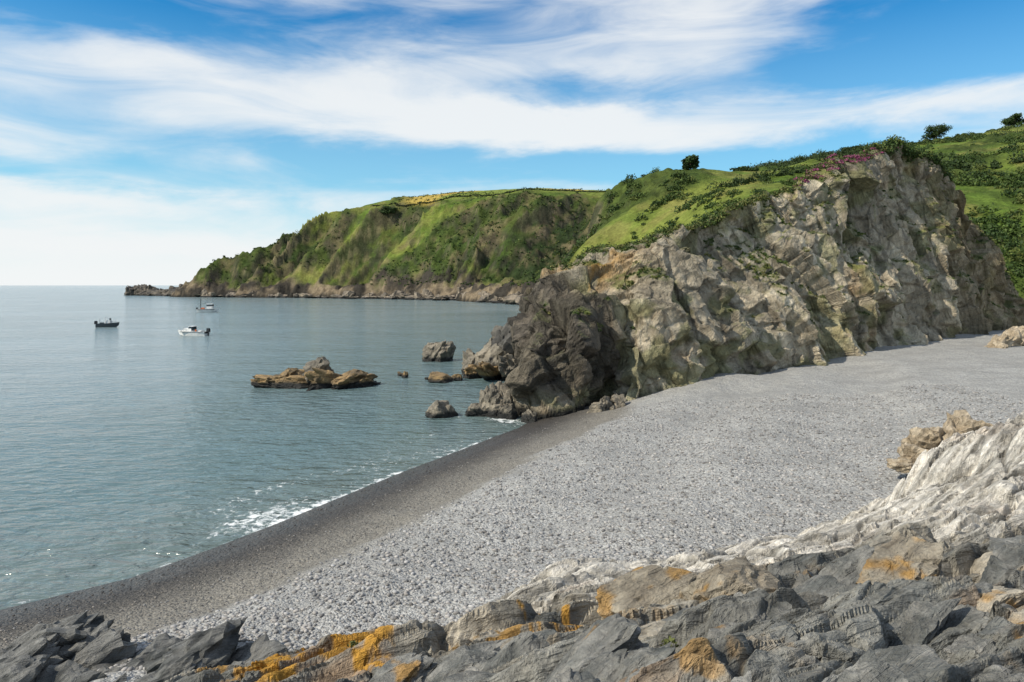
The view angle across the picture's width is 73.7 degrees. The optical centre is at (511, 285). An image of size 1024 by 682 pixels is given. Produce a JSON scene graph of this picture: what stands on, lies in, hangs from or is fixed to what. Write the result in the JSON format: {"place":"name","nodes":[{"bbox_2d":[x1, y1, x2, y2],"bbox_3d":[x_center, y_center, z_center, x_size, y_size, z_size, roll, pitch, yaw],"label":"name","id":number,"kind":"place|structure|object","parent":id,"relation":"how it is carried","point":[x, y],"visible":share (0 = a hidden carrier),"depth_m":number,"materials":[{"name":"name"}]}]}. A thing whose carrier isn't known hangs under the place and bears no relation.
{"place":"outdoors","nodes":[
{"label":"outdoors","id":0,"kind":"place"},
{"bbox_2d":[0,285,525,609],"bbox_3d":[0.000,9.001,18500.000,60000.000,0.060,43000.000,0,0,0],"label":"sea","id":1,"kind":"structure","parent":0,"point":[144,436],"depth_m":46.02,"materials":[{"name":"liquid"}]},
{"bbox_2d":[94,318,118,326],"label":"motor boat","id":2,"kind":"object","parent":1,"relation":"on","point":[108,323],"visible":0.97,"depth_m":146.46,"materials":[{"name":"paint"}]},
{"bbox_2d":[178,326,210,335],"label":"motor boat","id":3,"kind":"object","parent":1,"relation":"on","point":[191,331],"visible":0.94,"depth_m":121.35,"materials":[{"name":"paint"}]},
{"bbox_2d":[196,299,218,311],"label":"motor boat","id":4,"kind":"object","parent":1,"relation":"on","point":[210,307],"visible":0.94,"depth_m":228.31,"materials":[{"name":"paint"}]},
{"bbox_2d":[250,356,380,390],"bbox_3d":[-17.486,8.302,60.083,11.170,3.796,5.748,0,0,0],"label":"sea rock","id":5,"kind":"object","parent":1,"relation":"in","point":[318,373],"visible":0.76,"depth_m":59.88,"materials":[{"name":"brown stone"}]},
{"bbox_2d":[422,339,455,361],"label":"sea rock","id":6,"kind":"object","parent":1,"relation":"in","point":[443,351],"visible":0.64,"depth_m":80.70,"materials":[{"name":"grey stone"}]},
{"bbox_2d":[425,400,457,417],"bbox_3d":[-4.797,8.746,46.969,2.235,1.880,1.610,0,0,-37],"label":"sea rock","id":7,"kind":"object","parent":1,"relation":"in","point":[440,409],"visible":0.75,"depth_m":46.42,"materials":[{"name":"grey stone"}]},
{"bbox_2d":[397,322,516,382],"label":"sea rock","id":8,"kind":"object","parent":1,"relation":"in","point":[493,358],"visible":0.68,"depth_m":66.12,"materials":[{"name":"grey stone"}]},
{"bbox_2d":[465,381,625,422],"bbox_3d":[2.059,8.339,46.101,11.132,3.176,3.935,0,0,10],"label":"sea rock","id":9,"kind":"object","parent":1,"relation":"in","point":[495,400],"visible":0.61,"depth_m":46.45,"materials":[{"name":"grey stone"}]},
{"bbox_2d":[0,330,1023,681],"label":"shingle beach","id":10,"kind":"structure","parent":0,"point":[970,362],"depth_m":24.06,"materials":[{"name":"grey gravel"}]},
{"bbox_2d":[0,611,288,681],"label":"shore rocks","id":11,"kind":"object","parent":10,"relation":"on","point":[83,647],"visible":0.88,"depth_m":13.11,"materials":[{"name":"stone"}]},
{"bbox_2d":[165,411,1023,681],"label":"foreground rocks","id":12,"kind":"object","parent":10,"relation":"on","point":[959,496],"visible":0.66,"depth_m":7.99,"materials":[{"name":"stone"}]},
{"bbox_2d":[369,531,1023,681],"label":"boulder pile","id":13,"kind":"object","parent":12,"relation":"on","point":[609,646],"visible":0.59,"depth_m":6.29,"materials":[{"name":"stone"}]},
{"bbox_2d":[887,326,1023,473],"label":"beach boulders","id":14,"kind":"object","parent":10,"relation":"on","point":[916,442],"visible":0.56,"depth_m":24.16,"materials":[{"name":"stone"}]},
{"bbox_2d":[0,0,1023,284],"label":"sky","id":15,"kind":"structure","parent":0,"point":[149,142],"materials":[{"name":"blue"}]},
{"bbox_2d":[170,124,1023,302],"bbox_3d":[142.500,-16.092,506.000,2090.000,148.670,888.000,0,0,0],"label":"hill","id":16,"kind":"structure","parent":0,"point":[372,234],"depth_m":458.67,"materials":[{"name":"green plant"}]},
{"bbox_2d":[124,284,522,304],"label":"headland rocks","id":17,"kind":"object","parent":16,"relation":"on","point":[150,290],"visible":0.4,"depth_m":453.86,"materials":[{"name":"brown stone"}]},
{"bbox_2d":[379,206,397,213],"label":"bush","id":18,"kind":"object","parent":16,"relation":"on","point":[389,209],"visible":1,"depth_m":528.53,"materials":[{"name":"green plant"}]},
{"bbox_2d":[201,122,1023,291],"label":"hillside scrub","id":19,"kind":"object","parent":16,"relation":"on","point":[991,226],"visible":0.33,"depth_m":183.31,"materials":[{"name":"green plant"}]},
{"bbox_2d":[681,154,699,169],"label":"round tree","id":20,"kind":"object","parent":16,"relation":"on","point":[690,162],"visible":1,"depth_m":228.55,"materials":[{"name":"green plant"}]},
{"bbox_2d":[371,128,1023,206],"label":"hedgerow","id":21,"kind":"object","parent":16,"relation":"on","point":[823,154],"visible":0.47,"depth_m":266.50,"materials":[{"name":"green plant"}]},
{"bbox_2d":[729,166,758,170],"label":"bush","id":22,"kind":"object","parent":16,"relation":"on","point":[744,168],"visible":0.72,"depth_m":227.51,"materials":[{"name":"green plant"}]},
{"bbox_2d":[842,145,857,151],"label":"round tree","id":23,"kind":"object","parent":16,"relation":"on","point":[850,147],"visible":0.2,"depth_m":298.72,"materials":[{"name":"green plant"}]},
{"bbox_2d":[921,123,952,138],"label":"round tree","id":24,"kind":"object","parent":16,"relation":"on","point":[938,131],"visible":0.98,"depth_m":298.03,"materials":[{"name":"green plant"}]},
{"bbox_2d":[1000,113,1023,125],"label":"round tree","id":25,"kind":"object","parent":16,"relation":"on","point":[1013,119],"visible":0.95,"depth_m":308.52,"materials":[{"name":"green plant"}]},
{"bbox_2d":[505,144,1023,418],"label":"sea cliff","id":26,"kind":"structure","parent":0,"point":[690,328],"depth_m":59.67,"materials":[{"name":"grey stone"}]},
{"bbox_2d":[537,147,1019,331],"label":"clifftop grass","id":27,"kind":"structure","parent":26,"relation":"on","point":[742,203],"depth_m":60.75,"materials":[{"name":"green plant"}]},
{"bbox_2d":[794,145,898,186],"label":"heather","id":28,"kind":"object","parent":26,"relation":"on","point":[857,156],"visible":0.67,"depth_m":70.25,"materials":[{"name":"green plant"}]},
{"bbox_2d":[856,134,956,181],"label":"clifftop bush","id":29,"kind":"object","parent":26,"relation":"on","point":[896,141],"visible":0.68,"depth_m":78.87,"materials":[{"name":"green plant"}]}
]}

